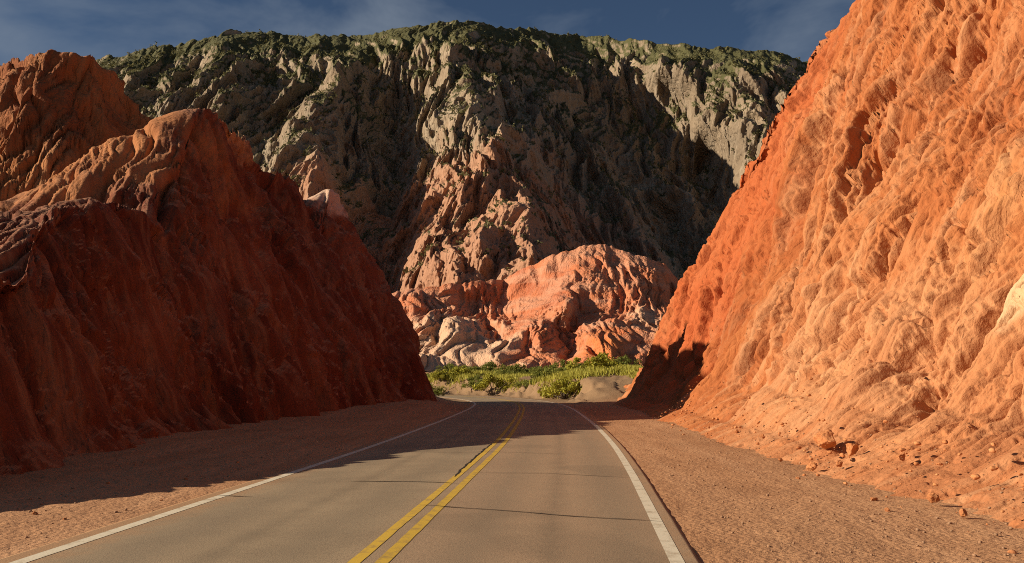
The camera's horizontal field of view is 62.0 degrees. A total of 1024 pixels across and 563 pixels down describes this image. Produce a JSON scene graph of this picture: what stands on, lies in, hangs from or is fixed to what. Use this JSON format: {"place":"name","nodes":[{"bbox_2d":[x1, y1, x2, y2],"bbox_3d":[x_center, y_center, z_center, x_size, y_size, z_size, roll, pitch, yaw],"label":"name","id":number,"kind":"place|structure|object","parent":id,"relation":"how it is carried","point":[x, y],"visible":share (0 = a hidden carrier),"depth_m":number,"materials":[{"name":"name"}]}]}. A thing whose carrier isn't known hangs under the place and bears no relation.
{"place":"outdoors","nodes":[
{"label":"outdoors","id":0,"kind":"place"},
{"bbox_2d":[0,49,151,200],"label":"hill","id":1,"kind":"structure","parent":0,"point":[60,112],"depth_m":58.92,"materials":[{"name":"orange stone"}]},
{"bbox_2d":[0,108,436,485],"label":"cliff","id":2,"kind":"structure","parent":0,"point":[190,270],"depth_m":41.40,"materials":[{"name":"red stone"}]},
{"bbox_2d":[0,395,700,562],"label":"road","id":3,"kind":"structure","parent":0,"point":[483,479],"depth_m":12.00,"materials":[{"name":"grey asphalt"}]},
{"bbox_2d":[0,0,855,65],"label":"sky","id":4,"kind":"structure","parent":0,"point":[97,28],"materials":[{"name":"blue"}]},
{"bbox_2d":[96,20,807,293],"bbox_3d":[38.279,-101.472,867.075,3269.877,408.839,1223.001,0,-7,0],"label":"mountain","id":5,"kind":"structure","parent":0,"point":[717,133],"depth_m":688.11,"materials":[{"name":"grey stone"}]},
{"bbox_2d":[98,19,805,284],"bbox_3d":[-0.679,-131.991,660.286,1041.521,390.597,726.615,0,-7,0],"label":"scrub","id":6,"kind":"object","parent":5,"relation":"on","point":[406,271],"visible":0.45,"depth_m":719.14,"materials":[{"name":"green plant"}]},
{"bbox_2d":[0,367,1023,562],"bbox_3d":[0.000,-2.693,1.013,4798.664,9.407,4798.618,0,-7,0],"label":"ground","id":7,"kind":"structure","parent":0,"point":[706,531],"depth_m":14.81,"materials":[{"name":"stone"}]},
{"bbox_2d":[431,384,446,392],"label":"bush","id":8,"kind":"object","parent":7,"relation":"on","point":[439,388],"visible":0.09,"depth_m":128.32,"materials":[{"name":"green plant"}]},
{"bbox_2d":[433,390,444,395],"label":"bush","id":9,"kind":"object","parent":7,"relation":"on","point":[438,393],"visible":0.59,"depth_m":91.76,"materials":[{"name":"green plant"}]},
{"bbox_2d":[429,369,454,381],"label":"bush","id":10,"kind":"object","parent":7,"relation":"on","point":[437,374],"visible":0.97,"depth_m":132.73,"materials":[{"name":"green plant"}]},
{"bbox_2d":[436,362,457,370],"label":"bush","id":11,"kind":"object","parent":7,"relation":"on","point":[448,366],"visible":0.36,"depth_m":163.81,"materials":[{"name":"green plant"}]},
{"bbox_2d":[442,365,472,377],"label":"bush","id":12,"kind":"object","parent":7,"relation":"on","point":[459,370],"visible":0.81,"depth_m":134.38,"materials":[{"name":"green plant"}]},
{"bbox_2d":[462,374,485,390],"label":"bush","id":13,"kind":"object","parent":7,"relation":"on","point":[471,381],"visible":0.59,"depth_m":122.64,"materials":[{"name":"green plant"}]},
{"bbox_2d":[466,366,485,371],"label":"bush","id":14,"kind":"object","parent":7,"relation":"on","point":[476,368],"visible":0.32,"depth_m":158.43,"materials":[{"name":"green plant"}]},
{"bbox_2d":[481,360,503,370],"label":"bush","id":15,"kind":"object","parent":7,"relation":"on","point":[490,365],"visible":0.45,"depth_m":166.18,"materials":[{"name":"green plant"}]},
{"bbox_2d":[472,373,515,395],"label":"bush","id":16,"kind":"object","parent":7,"relation":"on","point":[489,380],"visible":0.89,"depth_m":114.93,"materials":[{"name":"green plant"}]},
{"bbox_2d":[491,370,514,374],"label":"bush","id":17,"kind":"object","parent":7,"relation":"on","point":[502,372],"visible":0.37,"depth_m":140.42,"materials":[{"name":"green plant"}]},
{"bbox_2d":[491,364,523,372],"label":"bush","id":18,"kind":"object","parent":7,"relation":"on","point":[503,368],"visible":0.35,"depth_m":158.61,"materials":[{"name":"green plant"}]},
{"bbox_2d":[506,363,531,373],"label":"bush","id":19,"kind":"object","parent":7,"relation":"on","point":[518,366],"visible":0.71,"depth_m":148.96,"materials":[{"name":"green plant"}]},
{"bbox_2d":[511,378,533,387],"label":"bush","id":20,"kind":"object","parent":7,"relation":"on","point":[525,383],"visible":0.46,"depth_m":104.94,"materials":[{"name":"green plant"}]},
{"bbox_2d":[428,364,642,398],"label":"grass","id":21,"kind":"structure","parent":7,"relation":"on","point":[593,371],"depth_m":99.46,"materials":[{"name":"green plant"}]},
{"bbox_2d":[525,366,555,373],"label":"bush","id":22,"kind":"object","parent":7,"relation":"on","point":[539,368],"visible":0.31,"depth_m":138.20,"materials":[{"name":"green plant"}]},
{"bbox_2d":[529,363,566,379],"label":"bush","id":23,"kind":"object","parent":7,"relation":"on","point":[537,374],"visible":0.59,"depth_m":106.90,"materials":[{"name":"green plant"}]},
{"bbox_2d":[537,374,581,398],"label":"bush","id":24,"kind":"object","parent":7,"relation":"on","point":[563,387],"visible":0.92,"depth_m":90.62,"materials":[{"name":"green plant"}]},
{"bbox_2d":[553,359,577,367],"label":"bush","id":25,"kind":"object","parent":7,"relation":"on","point":[562,364],"visible":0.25,"depth_m":167.17,"materials":[{"name":"green plant"}]},
{"bbox_2d":[565,352,621,368],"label":"bush","id":26,"kind":"object","parent":7,"relation":"on","point":[601,359],"visible":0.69,"depth_m":106.93,"materials":[{"name":"green plant"}]},
{"bbox_2d":[614,354,641,365],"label":"bush","id":27,"kind":"object","parent":7,"relation":"on","point":[625,361],"visible":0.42,"depth_m":158.29,"materials":[{"name":"green plant"}]},
{"bbox_2d":[806,462,817,470],"bbox_3d":[6.112,3.778,17.396,0.181,0.191,0.280,1,-8,-32],"label":"rock","id":28,"kind":"object","parent":7,"relation":"on","point":[809,466],"visible":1,"depth_m":17.34,"materials":[{"name":"orange stone"}]},
{"bbox_2d":[652,312,1023,553],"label":"rubble","id":29,"kind":"object","parent":7,"relation":"on","point":[972,476],"visible":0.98,"depth_m":16.45,"materials":[{"name":"orange stone"}]},
{"bbox_2d":[926,493,939,502],"bbox_3d":[6.145,3.159,12.443,0.184,0.154,0.140,-4,-8,28],"label":"rock","id":30,"kind":"object","parent":7,"relation":"on","point":[932,498],"visible":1,"depth_m":12.40,"materials":[{"name":"orange stone"}]},
{"bbox_2d":[959,508,967,516],"bbox_3d":[6.049,3.099,11.418,0.104,0.109,0.160,6,-2,7],"label":"rock","id":31,"kind":"object","parent":7,"relation":"on","point":[962,512],"visible":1,"depth_m":11.38,"materials":[{"name":"orange stone"}]},
{"bbox_2d":[392,244,678,370],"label":"red hill","id":32,"kind":"structure","parent":0,"point":[583,302],"depth_m":223.95,"materials":[{"name":"stone"}]},
{"bbox_2d":[612,0,1023,528],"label":"cliff","id":33,"kind":"structure","parent":0,"point":[880,191],"depth_m":29.77,"materials":[{"name":"orange stone"}]},
{"bbox_2d":[813,429,835,448],"bbox_3d":[7.131,3.595,19.401,0.464,0.447,0.535,-1,-7,8],"label":"rock","id":34,"kind":"object","parent":33,"relation":"on","point":[824,438],"visible":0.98,"depth_m":19.30,"materials":[{"name":"orange stone"}]},
{"bbox_2d":[836,460,842,466],"bbox_3d":[6.373,3.538,16.574,0.124,0.144,0.169,-4,-8,27],"label":"rock","id":35,"kind":"object","parent":33,"relation":"on","point":[839,463],"visible":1,"depth_m":16.52,"materials":[{"name":"orange stone"}]},
{"bbox_2d":[846,443,858,455],"bbox_3d":[6.970,3.440,17.443,0.253,0.270,0.303,0,-7,-1],"label":"rock","id":36,"kind":"object","parent":33,"relation":"on","point":[852,449],"visible":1,"depth_m":17.37,"materials":[{"name":"orange stone"}]},
{"bbox_2d":[896,453,904,460],"bbox_3d":[7.033,3.172,15.407,0.151,0.140,0.126,2,-7,-16],"label":"rock","id":37,"kind":"object","parent":33,"relation":"on","point":[900,456],"visible":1,"depth_m":15.36,"materials":[{"name":"orange stone"}]}
]}

